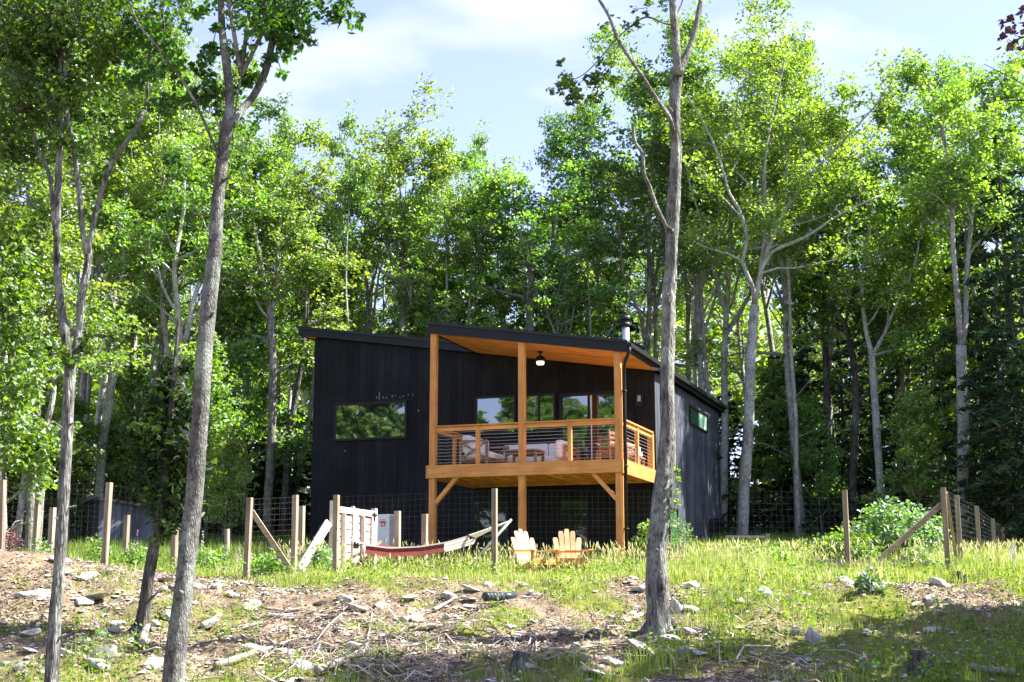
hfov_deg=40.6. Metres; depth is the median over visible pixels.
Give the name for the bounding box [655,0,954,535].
forest tree
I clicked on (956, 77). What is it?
forest tree
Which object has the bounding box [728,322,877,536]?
evergreen tree
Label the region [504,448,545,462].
coffee table
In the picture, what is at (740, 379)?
forest tree
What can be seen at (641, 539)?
shrub
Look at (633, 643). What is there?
rock
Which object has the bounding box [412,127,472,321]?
slender tree
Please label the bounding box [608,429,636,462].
dining chair
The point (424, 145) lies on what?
forest tree
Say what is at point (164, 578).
rock
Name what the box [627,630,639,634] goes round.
rock
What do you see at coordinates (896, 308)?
forest tree
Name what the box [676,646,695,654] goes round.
rock
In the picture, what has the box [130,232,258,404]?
forest tree
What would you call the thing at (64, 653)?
rock
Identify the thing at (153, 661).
rock
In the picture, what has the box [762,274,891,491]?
forest tree
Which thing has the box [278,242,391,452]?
sapling
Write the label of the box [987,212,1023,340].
forest tree
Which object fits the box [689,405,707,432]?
window
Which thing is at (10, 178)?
forest tree
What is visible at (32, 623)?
foxglove
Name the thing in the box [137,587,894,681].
brushwood
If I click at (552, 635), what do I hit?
rock
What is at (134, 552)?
shrub
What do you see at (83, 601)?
rock
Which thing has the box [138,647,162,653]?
rock
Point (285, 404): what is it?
forest tree
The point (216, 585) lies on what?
rock
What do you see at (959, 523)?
side fence
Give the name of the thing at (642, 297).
forest tree
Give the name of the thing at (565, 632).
rock
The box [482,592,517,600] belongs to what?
drain pipe
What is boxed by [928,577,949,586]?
rock
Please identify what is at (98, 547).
shrub
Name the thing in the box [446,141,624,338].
forest tree
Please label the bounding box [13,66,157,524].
forest tree
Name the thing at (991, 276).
evergreen tree
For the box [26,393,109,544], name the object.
sapling
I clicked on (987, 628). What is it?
foxglove
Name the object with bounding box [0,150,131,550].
forest tree
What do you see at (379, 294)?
forest tree
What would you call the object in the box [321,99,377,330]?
slender tree
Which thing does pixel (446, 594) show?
rock
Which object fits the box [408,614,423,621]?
rock
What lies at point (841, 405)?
evergreen tree
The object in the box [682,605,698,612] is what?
rock
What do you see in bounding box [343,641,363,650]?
rock
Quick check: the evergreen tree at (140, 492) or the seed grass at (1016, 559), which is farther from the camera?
the evergreen tree at (140, 492)
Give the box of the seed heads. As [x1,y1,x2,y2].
[270,536,1023,569]
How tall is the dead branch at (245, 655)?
0.439 m
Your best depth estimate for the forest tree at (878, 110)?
48.37 m
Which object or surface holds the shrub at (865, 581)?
on the ground at (544, 605)
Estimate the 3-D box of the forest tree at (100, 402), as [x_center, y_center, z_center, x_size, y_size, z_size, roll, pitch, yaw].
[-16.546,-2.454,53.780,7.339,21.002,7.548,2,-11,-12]
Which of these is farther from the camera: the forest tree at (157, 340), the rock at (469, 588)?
the forest tree at (157, 340)
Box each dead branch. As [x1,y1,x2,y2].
[137,624,149,646]
[200,608,221,627]
[212,634,275,669]
[259,633,319,652]
[264,599,304,610]
[314,643,366,673]
[355,645,402,668]
[432,596,455,610]
[526,636,629,651]
[610,611,645,622]
[664,649,683,667]
[785,639,830,671]
[965,663,1014,673]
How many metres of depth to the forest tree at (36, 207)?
47.38 m
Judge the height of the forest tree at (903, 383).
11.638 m
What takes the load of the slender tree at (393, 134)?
on the ground at (544, 605)
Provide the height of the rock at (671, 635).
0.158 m
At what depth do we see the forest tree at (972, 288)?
43.76 m
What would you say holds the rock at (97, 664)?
on the ground at (544, 605)
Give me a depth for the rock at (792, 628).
20.42 m
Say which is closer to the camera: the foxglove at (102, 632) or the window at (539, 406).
the foxglove at (102, 632)
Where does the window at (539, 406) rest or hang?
in the house
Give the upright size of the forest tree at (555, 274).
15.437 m
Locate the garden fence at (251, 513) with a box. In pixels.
[0,480,950,578]
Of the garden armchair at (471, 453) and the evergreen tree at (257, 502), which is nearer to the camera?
the garden armchair at (471, 453)
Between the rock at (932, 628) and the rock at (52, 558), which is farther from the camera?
the rock at (52, 558)
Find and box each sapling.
[0,238,82,536]
[6,302,106,522]
[8,431,60,547]
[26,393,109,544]
[70,416,141,524]
[87,355,154,524]
[163,331,253,540]
[185,280,312,532]
[203,433,258,543]
[260,446,305,531]
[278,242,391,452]
[381,264,492,339]
[507,262,621,338]
[721,356,848,536]
[783,390,852,535]
[854,389,956,527]
[889,261,1023,527]
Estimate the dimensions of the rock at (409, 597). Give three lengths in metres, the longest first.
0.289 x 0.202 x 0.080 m
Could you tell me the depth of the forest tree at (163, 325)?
43.26 m
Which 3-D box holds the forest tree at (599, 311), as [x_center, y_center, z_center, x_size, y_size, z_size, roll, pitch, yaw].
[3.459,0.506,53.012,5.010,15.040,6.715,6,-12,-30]
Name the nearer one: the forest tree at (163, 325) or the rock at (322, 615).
the rock at (322, 615)
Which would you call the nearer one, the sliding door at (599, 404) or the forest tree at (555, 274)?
the sliding door at (599, 404)
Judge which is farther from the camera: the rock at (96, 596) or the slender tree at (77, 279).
the slender tree at (77, 279)
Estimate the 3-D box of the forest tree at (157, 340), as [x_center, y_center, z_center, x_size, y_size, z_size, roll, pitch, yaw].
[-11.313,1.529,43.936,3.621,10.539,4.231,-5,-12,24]
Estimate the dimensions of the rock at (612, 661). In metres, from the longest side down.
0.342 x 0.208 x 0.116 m
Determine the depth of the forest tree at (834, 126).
43.63 m
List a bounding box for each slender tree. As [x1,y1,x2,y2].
[0,1,73,409]
[15,2,112,549]
[62,21,108,376]
[68,13,140,545]
[125,0,207,501]
[131,65,198,383]
[208,71,259,539]
[243,113,318,531]
[254,121,301,532]
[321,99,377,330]
[355,123,436,330]
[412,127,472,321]
[451,118,505,322]
[522,106,602,333]
[562,85,611,335]
[647,0,722,385]
[659,16,727,532]
[753,26,827,539]
[767,21,826,485]
[783,81,842,529]
[871,174,910,518]
[897,61,946,502]
[908,50,987,517]
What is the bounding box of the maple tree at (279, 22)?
[117,0,366,681]
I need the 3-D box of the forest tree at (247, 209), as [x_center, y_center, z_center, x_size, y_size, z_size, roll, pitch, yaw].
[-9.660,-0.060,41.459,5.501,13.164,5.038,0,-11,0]
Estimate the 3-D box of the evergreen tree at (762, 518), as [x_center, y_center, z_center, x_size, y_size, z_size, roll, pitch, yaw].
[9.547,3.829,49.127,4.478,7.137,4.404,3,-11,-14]
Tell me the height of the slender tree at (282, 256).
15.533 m
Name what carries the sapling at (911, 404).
on the ground at (544, 605)
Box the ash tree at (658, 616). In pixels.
[545,0,703,641]
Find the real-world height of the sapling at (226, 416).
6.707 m
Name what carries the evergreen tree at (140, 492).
on the ground at (544, 605)
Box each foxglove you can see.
[0,661,10,672]
[28,613,47,627]
[93,615,111,641]
[859,653,878,672]
[963,585,975,629]
[981,595,998,635]
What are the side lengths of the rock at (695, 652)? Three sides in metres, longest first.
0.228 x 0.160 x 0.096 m
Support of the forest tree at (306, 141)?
on the ground at (544, 605)
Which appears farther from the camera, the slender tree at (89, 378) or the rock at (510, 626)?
the slender tree at (89, 378)
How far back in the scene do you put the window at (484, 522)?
36.23 m
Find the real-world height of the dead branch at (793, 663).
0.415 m
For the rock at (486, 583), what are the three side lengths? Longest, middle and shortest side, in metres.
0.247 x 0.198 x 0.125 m
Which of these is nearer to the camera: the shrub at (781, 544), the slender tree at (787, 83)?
the shrub at (781, 544)
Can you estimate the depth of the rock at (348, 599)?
21.91 m
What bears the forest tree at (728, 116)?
on the ground at (544, 605)
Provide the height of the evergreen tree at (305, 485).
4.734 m
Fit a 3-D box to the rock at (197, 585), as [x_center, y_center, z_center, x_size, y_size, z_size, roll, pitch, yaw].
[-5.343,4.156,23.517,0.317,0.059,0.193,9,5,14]
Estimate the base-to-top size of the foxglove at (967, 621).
0.706 m
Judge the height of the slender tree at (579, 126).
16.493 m
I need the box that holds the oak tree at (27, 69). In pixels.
[0,0,211,681]
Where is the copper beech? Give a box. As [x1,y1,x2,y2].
[984,5,1023,307]
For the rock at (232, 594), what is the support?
on the ground at (544, 605)
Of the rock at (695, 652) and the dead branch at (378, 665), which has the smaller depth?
the dead branch at (378, 665)
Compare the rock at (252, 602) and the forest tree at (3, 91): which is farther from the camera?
the forest tree at (3, 91)
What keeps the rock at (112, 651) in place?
on the ground at (544, 605)
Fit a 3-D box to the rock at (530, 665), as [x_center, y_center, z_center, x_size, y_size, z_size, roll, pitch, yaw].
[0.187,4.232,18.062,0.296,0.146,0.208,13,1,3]
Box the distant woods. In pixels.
[7,279,1023,520]
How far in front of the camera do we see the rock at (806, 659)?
18.27 m
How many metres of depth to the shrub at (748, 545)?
30.66 m
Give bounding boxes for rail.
[726,534,769,545]
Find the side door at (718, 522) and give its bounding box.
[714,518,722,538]
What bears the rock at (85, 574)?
on the ground at (544, 605)
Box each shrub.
[5,527,22,551]
[31,537,53,554]
[84,532,113,561]
[112,543,146,567]
[196,544,235,568]
[239,550,297,576]
[298,541,331,570]
[631,518,649,567]
[667,514,700,565]
[736,538,766,556]
[746,540,795,565]
[773,540,787,550]
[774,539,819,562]
[812,520,882,558]
[851,495,953,561]
[854,566,890,594]
[901,542,942,571]
[957,543,991,564]
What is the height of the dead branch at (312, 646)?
0.828 m
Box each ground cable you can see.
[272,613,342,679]
[345,611,372,681]
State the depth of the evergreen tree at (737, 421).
48.81 m
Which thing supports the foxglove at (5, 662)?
on the ground at (544, 605)
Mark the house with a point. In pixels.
(399, 417)
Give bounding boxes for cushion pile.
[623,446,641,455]
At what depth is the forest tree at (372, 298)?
51.80 m
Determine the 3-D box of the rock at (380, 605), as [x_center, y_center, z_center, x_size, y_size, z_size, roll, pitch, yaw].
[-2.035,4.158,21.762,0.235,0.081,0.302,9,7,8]
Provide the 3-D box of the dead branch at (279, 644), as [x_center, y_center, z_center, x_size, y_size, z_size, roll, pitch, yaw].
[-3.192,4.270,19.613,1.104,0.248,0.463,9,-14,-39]
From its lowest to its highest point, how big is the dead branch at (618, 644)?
0.264 m
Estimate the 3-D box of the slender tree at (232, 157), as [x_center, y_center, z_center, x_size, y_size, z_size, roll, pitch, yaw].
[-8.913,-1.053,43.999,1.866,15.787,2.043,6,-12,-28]
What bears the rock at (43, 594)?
on the ground at (544, 605)
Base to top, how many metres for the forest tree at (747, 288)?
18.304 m
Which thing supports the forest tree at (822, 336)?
on the ground at (544, 605)
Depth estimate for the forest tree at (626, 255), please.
48.83 m
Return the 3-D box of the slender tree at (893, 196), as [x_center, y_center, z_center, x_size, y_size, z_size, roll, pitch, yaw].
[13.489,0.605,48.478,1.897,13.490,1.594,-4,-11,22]
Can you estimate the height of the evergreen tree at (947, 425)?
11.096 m
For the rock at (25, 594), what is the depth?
21.68 m
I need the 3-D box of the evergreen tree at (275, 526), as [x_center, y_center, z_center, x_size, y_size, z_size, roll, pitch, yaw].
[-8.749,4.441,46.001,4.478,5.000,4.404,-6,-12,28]
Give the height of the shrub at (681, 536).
1.377 m
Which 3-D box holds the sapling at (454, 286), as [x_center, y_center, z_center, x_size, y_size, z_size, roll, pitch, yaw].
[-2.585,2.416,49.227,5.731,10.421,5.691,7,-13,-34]
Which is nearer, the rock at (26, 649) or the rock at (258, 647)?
the rock at (26, 649)
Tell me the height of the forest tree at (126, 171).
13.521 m
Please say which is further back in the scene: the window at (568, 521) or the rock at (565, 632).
the window at (568, 521)
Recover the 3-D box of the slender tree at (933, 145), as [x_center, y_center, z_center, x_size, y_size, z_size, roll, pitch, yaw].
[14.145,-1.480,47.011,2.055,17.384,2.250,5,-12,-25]
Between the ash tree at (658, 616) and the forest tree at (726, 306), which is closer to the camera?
the ash tree at (658, 616)
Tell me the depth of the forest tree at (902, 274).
43.92 m
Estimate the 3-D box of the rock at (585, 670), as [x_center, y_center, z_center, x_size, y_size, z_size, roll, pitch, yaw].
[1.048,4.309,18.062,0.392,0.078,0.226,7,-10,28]
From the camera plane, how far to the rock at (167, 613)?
21.06 m
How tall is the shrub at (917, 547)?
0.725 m
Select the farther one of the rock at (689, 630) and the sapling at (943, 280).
the sapling at (943, 280)
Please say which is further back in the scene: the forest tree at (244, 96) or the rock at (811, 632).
the forest tree at (244, 96)
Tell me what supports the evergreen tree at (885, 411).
on the ground at (544, 605)
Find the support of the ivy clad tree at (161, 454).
on the ground at (544, 605)
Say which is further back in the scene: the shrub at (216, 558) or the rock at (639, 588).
the shrub at (216, 558)
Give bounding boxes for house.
[297,315,727,562]
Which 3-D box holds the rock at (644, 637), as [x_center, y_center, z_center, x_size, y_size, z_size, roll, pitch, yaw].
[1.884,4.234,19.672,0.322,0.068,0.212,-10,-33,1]
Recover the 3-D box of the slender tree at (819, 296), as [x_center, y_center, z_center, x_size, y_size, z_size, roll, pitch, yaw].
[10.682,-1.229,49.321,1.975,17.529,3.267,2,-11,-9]
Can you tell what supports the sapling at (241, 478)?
on the ground at (544, 605)
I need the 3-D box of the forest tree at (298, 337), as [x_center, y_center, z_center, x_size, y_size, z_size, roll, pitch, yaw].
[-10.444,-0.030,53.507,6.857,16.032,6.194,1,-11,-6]
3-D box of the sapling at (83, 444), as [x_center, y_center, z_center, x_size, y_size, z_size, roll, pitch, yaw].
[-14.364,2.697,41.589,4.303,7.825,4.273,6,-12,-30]
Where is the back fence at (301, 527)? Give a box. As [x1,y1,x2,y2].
[11,505,427,570]
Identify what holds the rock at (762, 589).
on the ground at (544, 605)
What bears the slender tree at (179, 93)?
on the ground at (544, 605)
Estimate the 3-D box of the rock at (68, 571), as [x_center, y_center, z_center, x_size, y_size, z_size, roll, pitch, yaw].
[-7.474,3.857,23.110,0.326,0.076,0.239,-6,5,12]
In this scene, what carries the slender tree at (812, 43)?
on the ground at (544, 605)
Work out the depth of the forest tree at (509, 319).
59.27 m
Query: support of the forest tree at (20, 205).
on the ground at (544, 605)
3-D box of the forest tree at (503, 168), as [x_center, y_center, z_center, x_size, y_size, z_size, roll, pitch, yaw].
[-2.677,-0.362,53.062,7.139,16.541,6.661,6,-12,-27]
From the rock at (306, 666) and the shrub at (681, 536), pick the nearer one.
the rock at (306, 666)
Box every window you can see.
[333,400,407,440]
[473,500,509,557]
[475,395,515,435]
[517,393,555,433]
[560,499,588,554]
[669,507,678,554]
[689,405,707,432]
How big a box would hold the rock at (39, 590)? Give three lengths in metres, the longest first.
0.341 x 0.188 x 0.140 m
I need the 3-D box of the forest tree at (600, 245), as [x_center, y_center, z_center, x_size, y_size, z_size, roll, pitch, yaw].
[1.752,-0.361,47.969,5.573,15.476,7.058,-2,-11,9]
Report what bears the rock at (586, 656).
on the ground at (544, 605)
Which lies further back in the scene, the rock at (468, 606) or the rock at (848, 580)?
the rock at (848, 580)
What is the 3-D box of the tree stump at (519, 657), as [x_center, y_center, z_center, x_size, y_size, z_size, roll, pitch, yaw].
[0.091,4.195,18.076,0.316,0.316,0.367,0,-11,0]
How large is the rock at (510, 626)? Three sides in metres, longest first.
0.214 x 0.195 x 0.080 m
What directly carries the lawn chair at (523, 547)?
on the ground at (544, 605)
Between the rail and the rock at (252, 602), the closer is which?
the rock at (252, 602)
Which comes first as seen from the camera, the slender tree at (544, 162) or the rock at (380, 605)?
the rock at (380, 605)
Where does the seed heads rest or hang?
attached to the seed grass at (1016, 559)
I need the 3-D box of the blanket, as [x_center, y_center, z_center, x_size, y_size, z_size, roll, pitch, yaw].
[-2.088,4.243,28.201,1.688,0.344,1.240,0,-11,0]
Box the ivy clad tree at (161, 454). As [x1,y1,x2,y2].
[114,319,220,635]
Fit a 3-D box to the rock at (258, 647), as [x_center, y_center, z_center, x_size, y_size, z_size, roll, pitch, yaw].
[-3.542,4.282,19.187,0.399,0.140,0.207,26,-40,-24]
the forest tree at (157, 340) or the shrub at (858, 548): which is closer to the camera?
the shrub at (858, 548)
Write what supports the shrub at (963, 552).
on the ground at (544, 605)
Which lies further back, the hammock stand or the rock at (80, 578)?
the hammock stand
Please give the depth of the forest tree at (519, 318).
48.13 m
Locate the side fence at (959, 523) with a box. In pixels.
[946,492,1005,569]
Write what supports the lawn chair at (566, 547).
on the ground at (544, 605)
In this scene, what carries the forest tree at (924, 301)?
on the ground at (544, 605)
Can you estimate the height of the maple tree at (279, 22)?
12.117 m
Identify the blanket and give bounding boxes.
[365,544,443,556]
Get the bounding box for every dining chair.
[596,435,614,459]
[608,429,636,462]
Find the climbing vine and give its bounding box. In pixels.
[668,466,681,559]
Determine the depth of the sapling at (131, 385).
43.78 m
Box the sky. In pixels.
[5,0,1023,499]
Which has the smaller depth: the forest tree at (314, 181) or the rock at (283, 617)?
the rock at (283, 617)
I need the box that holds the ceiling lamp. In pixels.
[535,351,544,364]
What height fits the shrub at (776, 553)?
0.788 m
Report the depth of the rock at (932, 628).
20.57 m
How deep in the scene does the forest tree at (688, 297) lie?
52.54 m
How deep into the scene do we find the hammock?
27.86 m
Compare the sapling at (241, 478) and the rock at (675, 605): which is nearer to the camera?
the rock at (675, 605)
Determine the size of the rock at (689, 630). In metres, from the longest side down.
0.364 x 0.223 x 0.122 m
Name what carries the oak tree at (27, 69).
on the ground at (544, 605)
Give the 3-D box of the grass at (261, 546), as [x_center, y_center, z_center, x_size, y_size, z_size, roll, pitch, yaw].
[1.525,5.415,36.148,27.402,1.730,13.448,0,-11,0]
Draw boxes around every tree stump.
[509,650,528,674]
[906,648,933,676]
[950,571,968,583]
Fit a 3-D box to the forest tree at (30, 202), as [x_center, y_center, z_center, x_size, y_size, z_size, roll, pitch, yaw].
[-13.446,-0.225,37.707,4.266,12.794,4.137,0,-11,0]
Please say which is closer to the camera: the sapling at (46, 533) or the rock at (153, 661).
the rock at (153, 661)
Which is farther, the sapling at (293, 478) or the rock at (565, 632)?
the sapling at (293, 478)
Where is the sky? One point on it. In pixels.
(500, 56)
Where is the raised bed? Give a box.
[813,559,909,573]
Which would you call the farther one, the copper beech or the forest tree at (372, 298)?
the forest tree at (372, 298)
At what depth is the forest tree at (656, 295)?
51.35 m
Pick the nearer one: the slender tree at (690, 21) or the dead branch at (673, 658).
the dead branch at (673, 658)
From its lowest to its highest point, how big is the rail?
0.810 m
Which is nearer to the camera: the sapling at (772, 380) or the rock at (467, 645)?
the rock at (467, 645)
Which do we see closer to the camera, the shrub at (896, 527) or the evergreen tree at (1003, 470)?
the shrub at (896, 527)
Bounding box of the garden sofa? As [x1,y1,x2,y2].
[504,440,578,462]
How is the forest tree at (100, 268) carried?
on the ground at (544, 605)
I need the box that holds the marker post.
[1008,542,1015,563]
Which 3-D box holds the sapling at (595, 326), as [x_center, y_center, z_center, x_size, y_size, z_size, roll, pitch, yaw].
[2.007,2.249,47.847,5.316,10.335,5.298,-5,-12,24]
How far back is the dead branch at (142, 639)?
19.67 m
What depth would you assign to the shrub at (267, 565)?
25.89 m
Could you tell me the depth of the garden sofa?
35.17 m
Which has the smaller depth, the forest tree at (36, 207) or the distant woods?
the forest tree at (36, 207)
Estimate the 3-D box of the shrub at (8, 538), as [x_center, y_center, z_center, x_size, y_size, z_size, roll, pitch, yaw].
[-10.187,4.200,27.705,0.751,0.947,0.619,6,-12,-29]
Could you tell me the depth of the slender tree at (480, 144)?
50.69 m
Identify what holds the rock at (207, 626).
on the ground at (544, 605)
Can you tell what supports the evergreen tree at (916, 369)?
on the ground at (544, 605)
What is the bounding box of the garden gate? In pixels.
[328,500,376,571]
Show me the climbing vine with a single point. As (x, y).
(675, 500)
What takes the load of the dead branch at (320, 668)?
on the ground at (544, 605)
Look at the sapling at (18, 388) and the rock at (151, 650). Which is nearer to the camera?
the rock at (151, 650)
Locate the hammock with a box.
[347,521,507,554]
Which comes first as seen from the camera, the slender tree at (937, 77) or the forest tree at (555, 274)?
the slender tree at (937, 77)
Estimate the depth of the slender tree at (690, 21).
49.83 m
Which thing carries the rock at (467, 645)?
on the ground at (544, 605)
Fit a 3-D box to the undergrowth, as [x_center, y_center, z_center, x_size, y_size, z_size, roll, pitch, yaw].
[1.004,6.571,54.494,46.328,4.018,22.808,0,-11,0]
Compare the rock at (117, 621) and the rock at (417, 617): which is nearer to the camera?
the rock at (117, 621)
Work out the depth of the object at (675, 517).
36.37 m
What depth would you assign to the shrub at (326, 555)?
26.53 m
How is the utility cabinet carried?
on the ground at (544, 605)
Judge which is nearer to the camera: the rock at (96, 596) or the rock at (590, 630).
the rock at (590, 630)
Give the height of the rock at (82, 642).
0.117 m
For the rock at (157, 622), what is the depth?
20.57 m
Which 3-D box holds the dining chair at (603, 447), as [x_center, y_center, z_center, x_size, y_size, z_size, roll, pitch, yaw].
[2.361,2.739,34.304,0.525,0.863,0.542,-2,-11,12]
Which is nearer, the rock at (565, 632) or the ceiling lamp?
the rock at (565, 632)
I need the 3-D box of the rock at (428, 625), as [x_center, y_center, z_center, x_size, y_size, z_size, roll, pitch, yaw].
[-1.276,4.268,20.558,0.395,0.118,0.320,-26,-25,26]
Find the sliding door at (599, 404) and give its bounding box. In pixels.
[559,391,614,459]
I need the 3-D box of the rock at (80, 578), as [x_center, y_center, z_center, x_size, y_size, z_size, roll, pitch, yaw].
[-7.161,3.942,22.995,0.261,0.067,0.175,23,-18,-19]
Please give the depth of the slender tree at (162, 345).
48.90 m
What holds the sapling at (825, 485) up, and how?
on the ground at (544, 605)
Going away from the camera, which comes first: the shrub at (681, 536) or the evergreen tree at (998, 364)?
the shrub at (681, 536)
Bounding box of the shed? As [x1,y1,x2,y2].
[78,496,154,545]
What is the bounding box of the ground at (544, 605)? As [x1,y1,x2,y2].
[0,542,1023,681]
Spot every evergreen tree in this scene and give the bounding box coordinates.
[6,416,78,542]
[85,382,241,527]
[165,386,291,539]
[200,400,308,534]
[239,411,312,537]
[586,261,643,349]
[717,391,777,534]
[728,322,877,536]
[728,350,841,535]
[810,316,905,525]
[832,288,926,526]
[836,355,954,532]
[859,303,979,532]
[900,115,1023,537]
[904,216,1023,539]
[921,321,1023,543]
[947,197,1023,541]
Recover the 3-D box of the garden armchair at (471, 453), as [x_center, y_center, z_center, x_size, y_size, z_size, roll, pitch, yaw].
[-0.654,2.805,34.496,0.800,0.800,1.578,-4,-11,19]
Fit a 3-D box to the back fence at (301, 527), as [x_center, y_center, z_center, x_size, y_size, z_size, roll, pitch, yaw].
[-7.342,4.932,32.440,11.104,1.931,6.528,0,-11,0]
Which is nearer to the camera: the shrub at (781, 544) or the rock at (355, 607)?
the rock at (355, 607)
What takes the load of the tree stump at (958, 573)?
on the ground at (544, 605)
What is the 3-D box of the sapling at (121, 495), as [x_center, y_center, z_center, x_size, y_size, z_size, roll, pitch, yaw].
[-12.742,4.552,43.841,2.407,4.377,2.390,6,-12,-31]
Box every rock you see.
[12,661,28,670]
[13,591,37,598]
[18,628,41,636]
[21,647,37,651]
[31,591,50,597]
[35,588,50,593]
[49,556,69,561]
[60,648,73,655]
[65,569,72,573]
[74,575,86,580]
[74,597,93,605]
[79,637,91,644]
[80,571,97,579]
[81,592,110,599]
[85,657,109,671]
[90,644,117,657]
[102,569,111,574]
[105,620,125,625]
[106,626,121,632]
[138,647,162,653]
[143,657,163,669]
[151,620,160,624]
[156,577,173,581]
[158,586,168,591]
[161,609,170,619]
[194,583,205,587]
[204,619,219,629]
[211,582,222,588]
[226,592,239,597]
[242,599,261,609]
[243,643,267,653]
[267,613,296,619]
[275,648,293,653]
[289,659,316,670]
[296,589,307,592]
[314,600,327,604]
[318,614,336,618]
[336,594,353,602]
[341,603,366,611]
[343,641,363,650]
[375,602,389,608]
[397,616,408,620]
[401,595,416,599]
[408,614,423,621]
[417,623,437,630]
[440,591,457,598]
[460,584,479,591]
[462,604,478,608]
[463,644,471,648]
[483,581,491,586]
[504,624,515,628]
[525,662,535,667]
[546,633,556,638]
[558,627,576,634]
[571,652,591,661]
[580,667,605,674]
[586,627,601,632]
[601,657,623,666]
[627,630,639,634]
[627,639,653,653]
[631,585,644,591]
[634,635,655,640]
[658,634,679,643]
[669,597,682,614]
[675,627,696,634]
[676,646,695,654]
[682,581,698,588]
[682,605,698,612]
[692,650,706,655]
[704,642,722,649]
[757,585,770,593]
[758,590,772,599]
[790,625,799,633]
[794,657,812,661]
[804,627,822,644]
[839,576,853,583]
[924,594,936,600]
[924,626,941,632]
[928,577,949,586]
[933,609,945,615]
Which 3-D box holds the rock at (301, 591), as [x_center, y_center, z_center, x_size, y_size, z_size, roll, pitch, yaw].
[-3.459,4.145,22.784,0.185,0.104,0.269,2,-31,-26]
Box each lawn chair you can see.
[508,529,564,573]
[547,529,593,572]
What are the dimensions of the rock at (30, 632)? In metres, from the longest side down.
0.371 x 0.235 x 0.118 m
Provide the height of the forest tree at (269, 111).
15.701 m
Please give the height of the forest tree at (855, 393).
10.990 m
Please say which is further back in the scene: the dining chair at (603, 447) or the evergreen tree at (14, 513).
the evergreen tree at (14, 513)
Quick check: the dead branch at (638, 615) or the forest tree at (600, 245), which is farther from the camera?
the forest tree at (600, 245)
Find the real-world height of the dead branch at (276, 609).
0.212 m
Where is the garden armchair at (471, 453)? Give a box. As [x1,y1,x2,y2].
[459,435,509,463]
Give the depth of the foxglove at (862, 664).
17.91 m
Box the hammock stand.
[318,519,511,568]
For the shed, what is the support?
on the ground at (544, 605)
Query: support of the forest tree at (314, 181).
on the ground at (544, 605)
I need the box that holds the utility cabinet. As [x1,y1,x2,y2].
[377,514,393,557]
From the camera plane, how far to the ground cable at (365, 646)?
19.71 m
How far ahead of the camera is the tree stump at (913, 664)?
17.86 m
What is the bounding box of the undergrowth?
[8,470,983,543]
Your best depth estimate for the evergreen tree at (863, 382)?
50.06 m
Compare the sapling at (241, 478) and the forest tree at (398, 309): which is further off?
the forest tree at (398, 309)
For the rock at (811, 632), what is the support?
on the ground at (544, 605)
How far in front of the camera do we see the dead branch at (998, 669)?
17.55 m
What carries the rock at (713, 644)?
on the ground at (544, 605)
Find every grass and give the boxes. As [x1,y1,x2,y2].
[0,532,1023,681]
[17,530,1023,571]
[280,544,1022,575]
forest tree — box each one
[0,0,166,543]
[0,2,92,141]
[0,11,127,550]
[0,41,89,228]
[0,102,94,353]
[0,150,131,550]
[0,169,156,545]
[2,124,85,258]
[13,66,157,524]
[18,43,193,541]
[24,42,158,497]
[26,0,269,530]
[30,27,261,501]
[60,210,149,491]
[76,208,282,408]
[78,138,185,497]
[85,237,230,494]
[91,127,235,529]
[92,125,282,537]
[101,46,270,413]
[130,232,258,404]
[172,101,306,538]
[181,90,355,527]
[184,161,327,382]
[189,148,352,539]
[200,116,362,523]
[229,145,371,536]
[236,239,380,474]
[267,193,390,536]
[267,256,392,505]
[287,72,470,334]
[321,155,459,334]
[331,136,501,339]
[345,141,520,323]
[363,199,466,329]
[379,288,479,323]
[382,128,549,339]
[436,153,591,333]
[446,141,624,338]
[464,217,579,331]
[473,94,637,333]
[507,151,717,390]
[513,152,652,340]
[514,240,612,329]
[539,28,727,353]
[550,24,737,376]
[578,19,816,381]
[590,193,711,355]
[595,13,809,450]
[621,84,758,385]
[628,181,809,510]
[640,36,851,531]
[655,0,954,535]
[658,11,911,538]
[679,35,872,523]
[705,176,861,397]
[751,176,929,535]
[761,82,935,508]
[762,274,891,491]
[774,217,932,531]
[789,139,966,535]
[817,201,985,517]
[820,170,948,487]
[855,187,1005,383]
[858,53,1019,532]
[859,111,1011,436]
[869,36,1023,541]
[905,71,1023,450]
[929,106,1023,329]
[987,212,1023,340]
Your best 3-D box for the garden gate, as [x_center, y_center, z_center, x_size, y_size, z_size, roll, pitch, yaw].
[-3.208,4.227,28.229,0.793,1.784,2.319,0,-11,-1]
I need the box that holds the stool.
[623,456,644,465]
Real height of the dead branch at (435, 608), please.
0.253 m
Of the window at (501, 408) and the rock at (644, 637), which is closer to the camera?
the rock at (644, 637)
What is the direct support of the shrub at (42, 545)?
on the ground at (544, 605)
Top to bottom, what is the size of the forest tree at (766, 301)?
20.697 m

